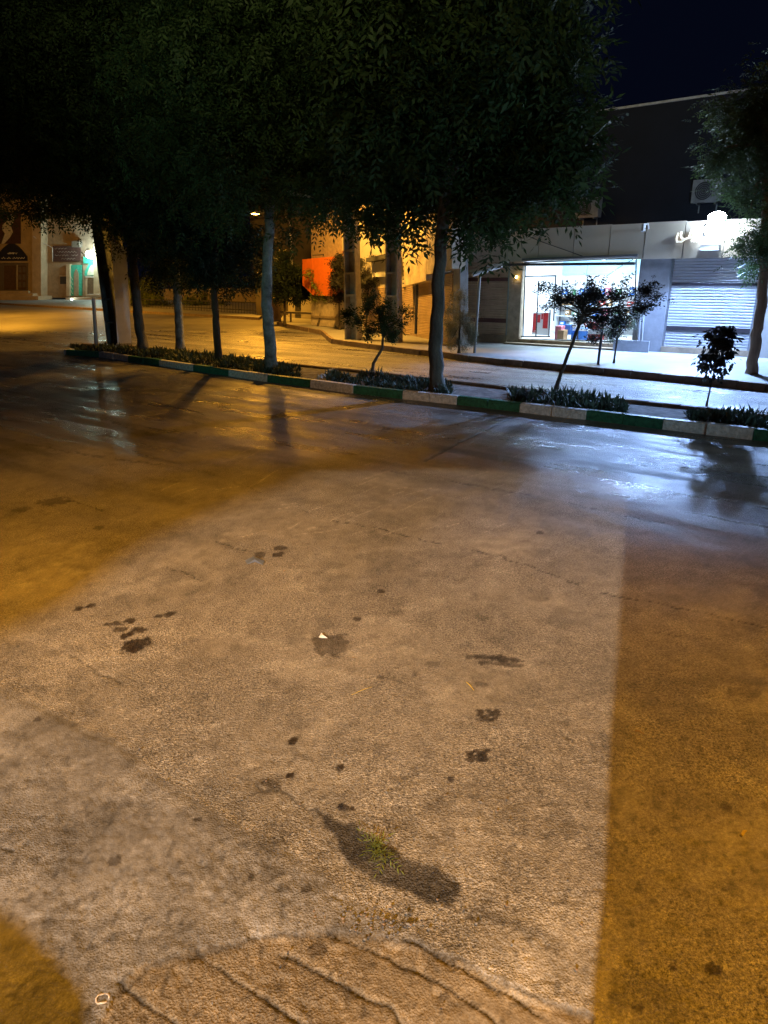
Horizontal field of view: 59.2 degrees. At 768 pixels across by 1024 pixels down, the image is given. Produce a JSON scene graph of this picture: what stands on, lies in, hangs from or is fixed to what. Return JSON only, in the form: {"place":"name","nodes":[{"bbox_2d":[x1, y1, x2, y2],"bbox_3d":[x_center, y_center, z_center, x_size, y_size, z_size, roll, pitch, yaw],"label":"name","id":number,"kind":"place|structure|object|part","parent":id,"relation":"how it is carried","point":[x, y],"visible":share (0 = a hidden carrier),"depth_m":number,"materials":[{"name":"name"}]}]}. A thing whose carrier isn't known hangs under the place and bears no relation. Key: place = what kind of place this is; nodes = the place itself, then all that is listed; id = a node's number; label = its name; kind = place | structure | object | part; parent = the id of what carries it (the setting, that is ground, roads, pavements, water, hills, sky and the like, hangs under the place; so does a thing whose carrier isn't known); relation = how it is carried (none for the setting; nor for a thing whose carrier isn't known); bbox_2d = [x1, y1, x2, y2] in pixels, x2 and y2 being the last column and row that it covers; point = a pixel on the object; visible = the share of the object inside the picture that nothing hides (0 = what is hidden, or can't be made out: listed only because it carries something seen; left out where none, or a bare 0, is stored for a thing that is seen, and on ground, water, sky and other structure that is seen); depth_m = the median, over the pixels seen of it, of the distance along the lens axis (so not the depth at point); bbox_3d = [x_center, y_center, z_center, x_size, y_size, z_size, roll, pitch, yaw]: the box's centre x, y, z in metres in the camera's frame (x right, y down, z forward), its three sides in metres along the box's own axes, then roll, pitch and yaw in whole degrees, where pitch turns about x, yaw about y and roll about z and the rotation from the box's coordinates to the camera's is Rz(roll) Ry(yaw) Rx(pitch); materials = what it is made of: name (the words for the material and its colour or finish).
{"place":"outdoors","nodes":[
{"label":"outdoors","id":0,"kind":"place"},
{"bbox_2d":[0,298,261,319],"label":"pavement","id":1,"kind":"structure","parent":0,"point":[83,304],"depth_m":52.00,"materials":[{"name":"concrete"}]},
{"bbox_2d":[0,194,113,299],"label":"hall building","id":2,"kind":"structure","parent":1,"relation":"on","point":[30,269],"depth_m":69.61,"materials":[{"name":"stone"}]},
{"bbox_2d":[4,266,15,288],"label":"door","id":3,"kind":"structure","parent":2,"relation":"in","point":[9,271],"depth_m":71.19,"materials":[{"name":"brown wood"}]},
{"bbox_2d":[0,212,20,243],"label":"banner","id":4,"kind":"object","parent":2,"relation":"attached to","point":[13,236],"visible":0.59,"depth_m":69.40,"materials":[{"name":"brown"}]},
{"bbox_2d":[18,266,25,288],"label":"door","id":5,"kind":"structure","parent":2,"relation":"in","point":[21,272],"depth_m":70.88,"materials":[{"name":"brown wood"}]},
{"bbox_2d":[60,276,65,283],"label":"window","id":6,"kind":"structure","parent":2,"relation":"in","point":[62,278],"depth_m":70.04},
{"bbox_2d":[53,246,80,260],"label":"banner","id":7,"kind":"object","parent":2,"relation":"attached to","point":[65,253],"visible":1,"depth_m":68.88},
{"bbox_2d":[72,241,81,246],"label":"air conditioner","id":8,"kind":"object","parent":2,"relation":"attached to","point":[74,243],"visible":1,"depth_m":67.93,"materials":[{"name":"white metal"}]},
{"bbox_2d":[85,251,94,258],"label":"portal lamp","id":9,"kind":"object","parent":2,"relation":"attached to","point":[90,254],"visible":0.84,"depth_m":67.22,"materials":[{"name":"glass"}]},
{"bbox_2d":[87,279,93,293],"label":"door","id":10,"kind":"structure","parent":2,"relation":"in","point":[90,282],"depth_m":69.27,"materials":[{"name":"brown wood"}]},
{"bbox_2d":[128,278,146,305],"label":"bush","id":11,"kind":"object","parent":1,"relation":"on","point":[130,291],"visible":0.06,"depth_m":54.33,"materials":[{"name":"green plant"}]},
{"bbox_2d":[130,277,173,306],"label":"bush","id":12,"kind":"object","parent":1,"relation":"on","point":[151,296],"visible":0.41,"depth_m":53.67,"materials":[{"name":"green plant"}]},
{"bbox_2d":[130,288,255,301],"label":"boundary wall","id":13,"kind":"structure","parent":1,"relation":"on","point":[170,296],"depth_m":60.55,"materials":[{"name":"brown stone"}]},
{"bbox_2d":[130,299,255,313],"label":"fence","id":14,"kind":"object","parent":1,"relation":"on","point":[198,307],"visible":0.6,"depth_m":45.98,"materials":[{"name":"metal"}]},
{"bbox_2d":[181,290,230,305],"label":"bush","id":15,"kind":"object","parent":1,"relation":"on","point":[202,297],"visible":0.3,"depth_m":54.17,"materials":[{"name":"green plant"}]},
{"bbox_2d":[0,288,289,331],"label":"road","id":16,"kind":"structure","parent":0,"point":[14,318],"depth_m":39.10,"materials":[{"name":"grey asphalt"}]},
{"bbox_2d":[251,211,292,263],"bbox_3d":[-6.228,-13.927,38.450,0.260,5.730,2.946,14,25,36],"label":"street lamp","id":17,"kind":"object","parent":16,"relation":"on","point":[254,213],"visible":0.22,"depth_m":38.34,"materials":[{"name":"metal"}]},
{"bbox_2d":[128,276,249,287],"bbox_3d":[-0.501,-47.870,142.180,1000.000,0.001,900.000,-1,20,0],"label":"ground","id":18,"kind":"structure","parent":0,"point":[203,285],"depth_m":212.04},
{"bbox_2d":[0,329,767,1023],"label":"road","id":19,"kind":"structure","parent":0,"point":[592,595],"depth_m":4.35,"materials":[{"name":"grey asphalt"}]},
{"bbox_2d":[95,993,109,1004],"bbox_3d":[-1.067,1.845,2.563,0.056,0.016,0.045,-1,20,0],"label":"plastic ring","id":20,"kind":"object","parent":19,"relation":"on","point":[103,1002],"visible":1,"depth_m":2.56,"materials":[{"name":"plastic"}]},
{"bbox_2d":[245,556,264,564],"bbox_3d":[-1.232,0.461,6.436,0.198,0.030,0.132,2,20,7],"label":"foil wrapper","id":21,"kind":"object","parent":19,"relation":"on","point":[253,559],"visible":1,"depth_m":6.42,"materials":[{"name":"silver metal"}]},
{"bbox_2d":[107,719,582,1007],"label":"pebbles","id":22,"kind":"object","parent":19,"relation":"on","point":[390,922],"visible":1,"depth_m":2.85,"materials":[{"name":"stone"}]},
{"bbox_2d":[357,820,403,877],"bbox_3d":[-0.028,1.579,3.210,0.202,0.144,0.323,-3,20,-8],"label":"weed","id":23,"kind":"object","parent":19,"relation":"on","point":[378,848],"visible":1,"depth_m":3.20,"materials":[{"name":"green plant"}]},
{"bbox_2d":[29,355,757,831],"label":"fallen leaves","id":24,"kind":"object","parent":19,"relation":"on","point":[409,451],"visible":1,"depth_m":10.67,"materials":[{"name":"brown plant"}]},
{"bbox_2d":[66,349,767,441],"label":"median kerb","id":25,"kind":"structure","parent":19,"relation":"on","point":[723,430],"depth_m":13.57,"materials":[{"name":"green paint"}]},
{"bbox_2d":[81,343,767,416],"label":"median back kerb","id":26,"kind":"structure","parent":19,"relation":"on","point":[653,403],"depth_m":15.15,"materials":[{"name":"concrete"}]},
{"bbox_2d":[277,322,767,391],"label":"pavement kerb","id":27,"kind":"structure","parent":19,"relation":"on","point":[731,383],"depth_m":18.33,"materials":[{"name":"concrete"}]},
{"bbox_2d":[255,248,310,325],"bbox_3d":[-4.808,-11.018,32.941,3.037,3.810,3.347,-12,22,-28],"label":"tree","id":28,"kind":"object","parent":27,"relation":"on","point":[287,285],"visible":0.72,"depth_m":32.52,"materials":[{"name":"green plant"}]},
{"bbox_2d":[487,87,765,230],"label":"building","id":29,"kind":"structure","parent":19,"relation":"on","point":[650,177],"depth_m":23.92,"materials":[{"name":"grey concrete"}]},
{"bbox_2d":[575,197,602,225],"bbox_3d":[7.718,-11.319,25.512,0.900,1.000,0.486,14,24,35],"label":"air conditioner","id":30,"kind":"object","parent":29,"relation":"attached to","point":[594,211],"visible":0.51,"depth_m":25.28,"materials":[{"name":"metal"}]},
{"bbox_2d":[691,178,725,212],"bbox_3d":[11.043,-10.780,23.061,0.950,1.020,0.486,14,24,35],"label":"air conditioner","id":31,"kind":"object","parent":29,"relation":"attached to","point":[698,197],"visible":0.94,"depth_m":22.91,"materials":[{"name":"metal"}]},
{"bbox_2d":[10,0,767,276],"label":"sky","id":32,"kind":"structure","parent":0,"point":[676,49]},
{"bbox_2d":[76,345,767,427],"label":"median soil","id":33,"kind":"structure","parent":0,"point":[502,394],"depth_m":14.29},
{"bbox_2d":[0,0,131,344],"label":"tree","id":34,"kind":"object","parent":33,"relation":"on","point":[5,179],"visible":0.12,"depth_m":22.40,"materials":[{"name":"green plant"}]},
{"bbox_2d":[91,298,97,345],"bbox_3d":[-10.479,-6.835,24.508,0.147,1.752,0.283,17,26,40],"label":"marker post","id":35,"kind":"object","parent":33,"relation":"on","point":[93,300],"visible":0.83,"depth_m":24.46,"materials":[{"name":"white metal"}]},
{"bbox_2d":[91,214,116,344],"bbox_3d":[-9.723,-10.184,22.920,0.502,9.100,0.301,6,21,19],"label":"trunk","id":36,"kind":"object","parent":33,"relation":"on","point":[106,278],"visible":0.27,"depth_m":23.69,"materials":[{"name":"brown wood"}]},
{"bbox_2d":[0,0,212,349],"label":"tree","id":37,"kind":"object","parent":33,"relation":"on","point":[38,34],"visible":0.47,"depth_m":18.73,"materials":[{"name":"green plant"}]},
{"bbox_2d":[111,241,130,346],"bbox_3d":[-9.214,-7.547,23.666,0.754,3.622,0.382,-10,22,-24],"label":"grey post","id":38,"kind":"object","parent":33,"relation":"on","point":[121,291],"visible":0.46,"depth_m":23.57,"materials":[{"name":"concrete"}]},
{"bbox_2d":[37,0,243,349],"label":"tree","id":39,"kind":"object","parent":33,"relation":"on","point":[156,275],"visible":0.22,"depth_m":19.76,"materials":[{"name":"green plant"}]},
{"bbox_2d":[68,342,302,376],"bbox_3d":[-6.347,-4.979,21.083,12.646,0.303,2.054,15,25,37],"label":"ground cover","id":40,"kind":"object","parent":33,"relation":"on","point":[232,361],"visible":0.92,"depth_m":20.19,"materials":[{"name":"green plant"}]},
{"bbox_2d":[99,93,287,359],"bbox_3d":[-4.901,-7.904,19.009,5.510,7.379,5.164,-1,20,0],"label":"tree","id":41,"kind":"object","parent":33,"relation":"on","point":[213,269],"visible":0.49,"depth_m":19.03,"materials":[{"name":"green plant"}]},
{"bbox_2d":[71,0,432,368],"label":"tree","id":42,"kind":"object","parent":33,"relation":"on","point":[248,106],"visible":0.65,"depth_m":14.58,"materials":[{"name":"green plant"}]},
{"bbox_2d":[336,285,417,370],"bbox_3d":[-0.161,-4.570,17.135,2.214,2.252,1.157,-1,20,0],"label":"shrub","id":43,"kind":"object","parent":33,"relation":"on","point":[389,331],"visible":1,"depth_m":17.02,"materials":[{"name":"green plant"}]},
{"bbox_2d":[323,366,454,393],"bbox_3d":[0.077,-3.173,15.860,4.517,0.282,1.602,16,25,39],"label":"ground cover","id":44,"kind":"object","parent":33,"relation":"on","point":[406,382],"visible":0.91,"depth_m":15.77,"materials":[{"name":"green plant"}]},
{"bbox_2d":[275,0,641,391],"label":"tree","id":45,"kind":"object","parent":33,"relation":"on","point":[460,91],"visible":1,"depth_m":12.17,"materials":[{"name":"green plant"}]},
{"bbox_2d":[504,383,630,412],"bbox_3d":[3.573,-2.338,13.339,2.732,0.333,1.702,8,21,24],"label":"ground cover","id":46,"kind":"object","parent":33,"relation":"on","point":[571,397],"visible":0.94,"depth_m":13.23,"materials":[{"name":"green plant"}]},
{"bbox_2d":[530,270,676,389],"bbox_3d":[4.538,-3.775,14.341,2.980,2.544,1.410,-1,20,0],"label":"sapling","id":47,"kind":"object","parent":33,"relation":"on","point":[591,294],"visible":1,"depth_m":14.10,"materials":[{"name":"green plant"}]},
{"bbox_2d":[690,325,745,406],"bbox_3d":[6.152,-2.700,12.704,1.130,1.572,0.759,-6,20,-15],"label":"sapling","id":48,"kind":"object","parent":33,"relation":"on","point":[722,341],"visible":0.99,"depth_m":12.56,"materials":[{"name":"green plant"}]},
{"bbox_2d":[683,404,767,428],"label":"ground cover","id":49,"kind":"object","parent":33,"relation":"on","point":[749,418],"visible":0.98,"depth_m":11.55,"materials":[{"name":"green plant"}]},
{"bbox_2d":[279,315,767,382],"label":"pavement","id":50,"kind":"structure","parent":0,"point":[670,363],"depth_m":19.97,"materials":[{"name":"grey concrete"}]},
{"bbox_2d":[272,301,280,321],"bbox_3d":[-5.702,-10.591,35.378,0.550,1.200,0.371,-4,20,-11],"label":"utility cabinet","id":51,"kind":"object","parent":50,"relation":"on","point":[277,313],"visible":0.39,"depth_m":35.27,"materials":[{"name":"metal"}]},
{"bbox_3d":[-5.703,-10.531,35.209,0.350,0.900,0.020,-4,20,-11],"label":"door","id":52,"kind":"part","parent":51,"relation":"part of","materials":[{"name":"brown metal"}]},
{"bbox_2d":[250,161,310,317],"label":"building","id":53,"kind":"structure","parent":50,"relation":"on","point":[304,253],"depth_m":39.49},
{"bbox_2d":[280,311,310,321],"bbox_3d":[-4.563,-10.058,34.885,2.318,0.582,0.119,12,23,32],"label":"guard rail","id":54,"kind":"object","parent":50,"relation":"on","point":[292,312],"visible":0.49,"depth_m":34.86,"materials":[{"name":"metal"}]},
{"bbox_2d":[288,298,310,318],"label":"garden wall","id":55,"kind":"structure","parent":50,"relation":"on","point":[305,307],"depth_m":37.39,"materials":[{"name":"paint"}]},
{"bbox_2d":[301,269,328,325],"bbox_3d":[-2.786,-9.978,31.609,1.756,2.718,1.705,11,23,29],"label":"tree","id":56,"kind":"object","parent":50,"relation":"on","point":[314,285],"visible":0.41,"depth_m":31.21,"materials":[{"name":"green plant"}]},
{"bbox_2d":[324,252,343,329],"bbox_3d":[-1.837,-9.553,29.380,1.596,3.381,1.998,-1,20,0],"label":"tree","id":57,"kind":"object","parent":50,"relation":"on","point":[336,277],"visible":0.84,"depth_m":28.97,"materials":[{"name":"green plant"}]},
{"bbox_2d":[343,205,362,339],"bbox_3d":[-1.197,-10.502,24.304,0.603,8.600,0.342,12,23,32],"label":"concrete pole","id":58,"kind":"object","parent":50,"relation":"on","point":[352,287],"visible":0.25,"depth_m":24.99,"materials":[{"name":"grey concrete"}]},
{"bbox_2d":[360,254,379,327],"bbox_3d":[-0.822,-9.109,28.331,1.691,3.233,1.516,11,23,30],"label":"tree","id":59,"kind":"object","parent":50,"relation":"on","point":[367,280],"visible":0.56,"depth_m":27.91,"materials":[{"name":"green plant"}]},
{"bbox_2d":[311,206,452,334],"bbox_3d":[-1.768,-14.921,41.367,6.545,5.368,33.380,-3,20,-8],"label":"shop row","id":60,"kind":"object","parent":50,"relation":"on","point":[327,312],"visible":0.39,"depth_m":28.74,"materials":[{"name":"brick"}]},
{"bbox_2d":[302,254,343,295],"bbox_3d":[-2.442,-10.749,30.705,0.600,1.831,3.832,-16,25,-36],"label":"orange hoarding","id":61,"kind":"object","parent":60,"relation":"attached to","point":[320,268],"visible":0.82,"depth_m":30.89,"materials":[{"name":"metal"}]},
{"bbox_2d":[385,202,402,342],"bbox_3d":[0.319,-10.115,23.175,0.562,8.600,0.342,12,23,32],"label":"concrete pole","id":62,"kind":"object","parent":50,"relation":"on","point":[393,278],"visible":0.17,"depth_m":23.86,"materials":[{"name":"grey concrete"}]},
{"bbox_2d":[404,212,468,344],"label":"corner shop","id":63,"kind":"structure","parent":50,"relation":"on","point":[419,277],"depth_m":24.32,"materials":[{"name":"metal"}]},
{"bbox_2d":[443,285,485,353],"bbox_3d":[2.396,-5.908,20.908,1.517,2.124,1.212,-1,20,0],"label":"shrub","id":64,"kind":"object","parent":50,"relation":"on","point":[468,328],"visible":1,"depth_m":20.81,"materials":[{"name":"green plant"}]},
{"bbox_2d":[472,264,502,352],"bbox_3d":[3.075,-6.214,20.713,1.111,2.615,0.286,-10,22,-26],"label":"awning pole","id":65,"kind":"object","parent":50,"relation":"on","point":[477,273],"visible":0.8,"depth_m":20.56,"materials":[{"name":"metal"}]},
{"bbox_2d":[597,331,602,364],"bbox_3d":[5.795,-4.410,18.130,0.089,0.896,0.067,-1,20,0],"label":"support stake","id":66,"kind":"object","parent":50,"relation":"on","point":[599,354],"visible":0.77,"depth_m":18.13,"materials":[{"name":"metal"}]},
{"bbox_2d":[466,218,767,357],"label":"shop building","id":67,"kind":"structure","parent":50,"relation":"on","point":[707,298],"depth_m":20.34,"materials":[{"name":"stone"}]},
{"bbox_2d":[517,231,581,255],"bbox_3d":[5.324,-8.664,21.798,2.392,0.868,0.023,14,24,35],"label":"cable","id":68,"kind":"object","parent":67,"relation":"attached to","point":[551,245],"visible":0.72,"depth_m":21.76,"materials":[{"name":"metal"}]},
{"bbox_2d":[487,254,637,276],"bbox_3d":[5.588,-7.907,21.756,4.989,0.647,0.313,13,24,33],"label":"folding awning","id":69,"kind":"object","parent":67,"relation":"attached to","point":[633,256],"visible":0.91,"depth_m":21.31,"materials":[{"name":"metal"}]},
{"bbox_2d":[521,259,636,341],"bbox_3d":[6.290,-6.886,22.076,4.127,2.638,0.043,14,24,35],"label":"glass front","id":70,"kind":"object","parent":67,"relation":"attached to","point":[525,276],"visible":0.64,"depth_m":22.71,"materials":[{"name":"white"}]},
{"bbox_2d":[532,312,548,334],"bbox_3d":[5.486,-6.582,23.627,0.636,0.759,0.016,14,24,35],"label":"poster","id":71,"kind":"object","parent":70,"relation":"attached to","point":[542,323],"visible":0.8,"depth_m":23.62,"materials":[{"name":"paper"}]},
{"bbox_2d":[522,259,640,342],"bbox_3d":[7.601,-7.493,23.709,4.689,2.840,4.040,14,24,35],"label":"shop interior","id":72,"kind":"object","parent":67,"relation":"in","point":[571,274],"visible":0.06,"depth_m":25.10,"materials":[{"name":"tile"}]},
{"bbox_2d":[554,325,564,338],"bbox_3d":[6.083,-6.201,23.388,0.211,0.465,0.350,14,24,35],"label":"carton","id":73,"kind":"object","parent":72,"relation":"on","point":[559,327],"visible":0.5,"depth_m":23.26,"materials":[{"name":"pink cardboard"}]},
{"bbox_2d":[557,330,567,339],"bbox_3d":[6.140,-6.095,23.248,0.219,0.327,0.350,14,24,35],"label":"carton","id":74,"kind":"object","parent":72,"relation":"on","point":[562,334],"visible":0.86,"depth_m":23.13,"materials":[{"name":"beige cardboard"}]},
{"bbox_2d":[565,324,572,334],"bbox_3d":[6.458,-6.366,23.561,0.220,0.330,0.350,14,24,35],"label":"carton","id":75,"kind":"object","parent":72,"relation":"on","point":[568,327],"visible":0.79,"depth_m":23.42,"materials":[{"name":"blue cardboard"}]},
{"bbox_2d":[571,328,588,339],"bbox_3d":[6.941,-6.224,23.590,0.652,0.372,0.506,14,24,35],"label":"carton","id":76,"kind":"object","parent":72,"relation":"on","point":[582,332],"visible":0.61,"depth_m":23.40,"materials":[{"name":"blue cardboard"}]},
{"bbox_2d":[555,280,634,327],"bbox_3d":[7.990,-7.728,25.487,3.003,1.920,0.430,14,24,35],"label":"shelf unit","id":77,"kind":"object","parent":72,"relation":"on","point":[559,315],"visible":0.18,"depth_m":25.93,"materials":[{"name":"white metal"}]},
{"bbox_2d":[565,310,570,315],"bbox_3d":[7.120,-7.708,26.138,0.171,0.199,0.203,14,24,35],"label":"goods box","id":78,"kind":"object","parent":77,"relation":"on","point":[568,312],"visible":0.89,"depth_m":26.07,"materials":[{"name":"beige cardboard"}]},
{"bbox_2d":[637,300,643,340],"bbox_3d":[7.968,-5.766,20.936,0.220,1.511,0.076,14,24,35],"label":"drain pipe","id":79,"kind":"object","parent":67,"relation":"attached to","point":[639,329],"visible":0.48,"depth_m":20.95,"materials":[{"name":"white plastic"}]},
{"bbox_2d":[641,223,648,231],"bbox_3d":[7.670,-8.348,19.843,0.134,0.246,0.406,17,26,40],"label":"security camera","id":80,"kind":"object","parent":67,"relation":"attached to","point":[643,227],"visible":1,"depth_m":19.74,"materials":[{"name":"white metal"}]},
{"bbox_2d":[700,244,720,249],"bbox_3d":[9.194,-7.459,19.030,0.490,0.154,0.270,14,24,35],"label":"wall box","id":81,"kind":"object","parent":67,"relation":"attached to","point":[710,246],"visible":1,"depth_m":18.93,"materials":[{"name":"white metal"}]},
{"bbox_2d":[675,227,753,242],"bbox_3d":[9.238,-7.786,18.948,2.026,0.388,0.070,14,24,35],"label":"sign lettering","id":82,"kind":"object","parent":67,"relation":"attached to","point":[692,231],"visible":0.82,"depth_m":19.23,"materials":[{"name":"beige plastic"}]},
{"bbox_2d":[703,211,726,238],"bbox_3d":[9.127,-7.920,18.662,0.492,0.687,0.505,-1,20,0],"label":"floodlight","id":83,"kind":"object","parent":67,"relation":"attached to","point":[714,227],"visible":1,"depth_m":18.60,"materials":[{"name":"metal"}]},
{"bbox_2d":[599,310,644,362],"bbox_3d":[6.356,-4.756,18.349,1.383,1.591,0.893,-1,20,0],"label":"tree","id":84,"kind":"object","parent":50,"relation":"on","point":[619,335],"visible":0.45,"depth_m":18.27,"materials":[{"name":"green plant"}]},
{"bbox_2d":[612,339,649,352],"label":"wall","id":85,"kind":"structure","parent":50,"relation":"on","point":[633,346],"depth_m":20.91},
{"bbox_2d":[681,42,767,373],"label":"tree","id":86,"kind":"object","parent":50,"relation":"on","point":[739,149],"visible":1,"depth_m":14.69,"materials":[{"name":"green plant"}]},
{"bbox_2d":[588,329,600,333],"bbox_3d":[7.043,-5.984,22.437,0.426,0.127,0.350,14,24,35],"label":"carton","id":87,"kind":"object","parent":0,"point":[591,332],"visible":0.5,"depth_m":22.33,"materials":[{"name":"grey cardboard"}]}
]}

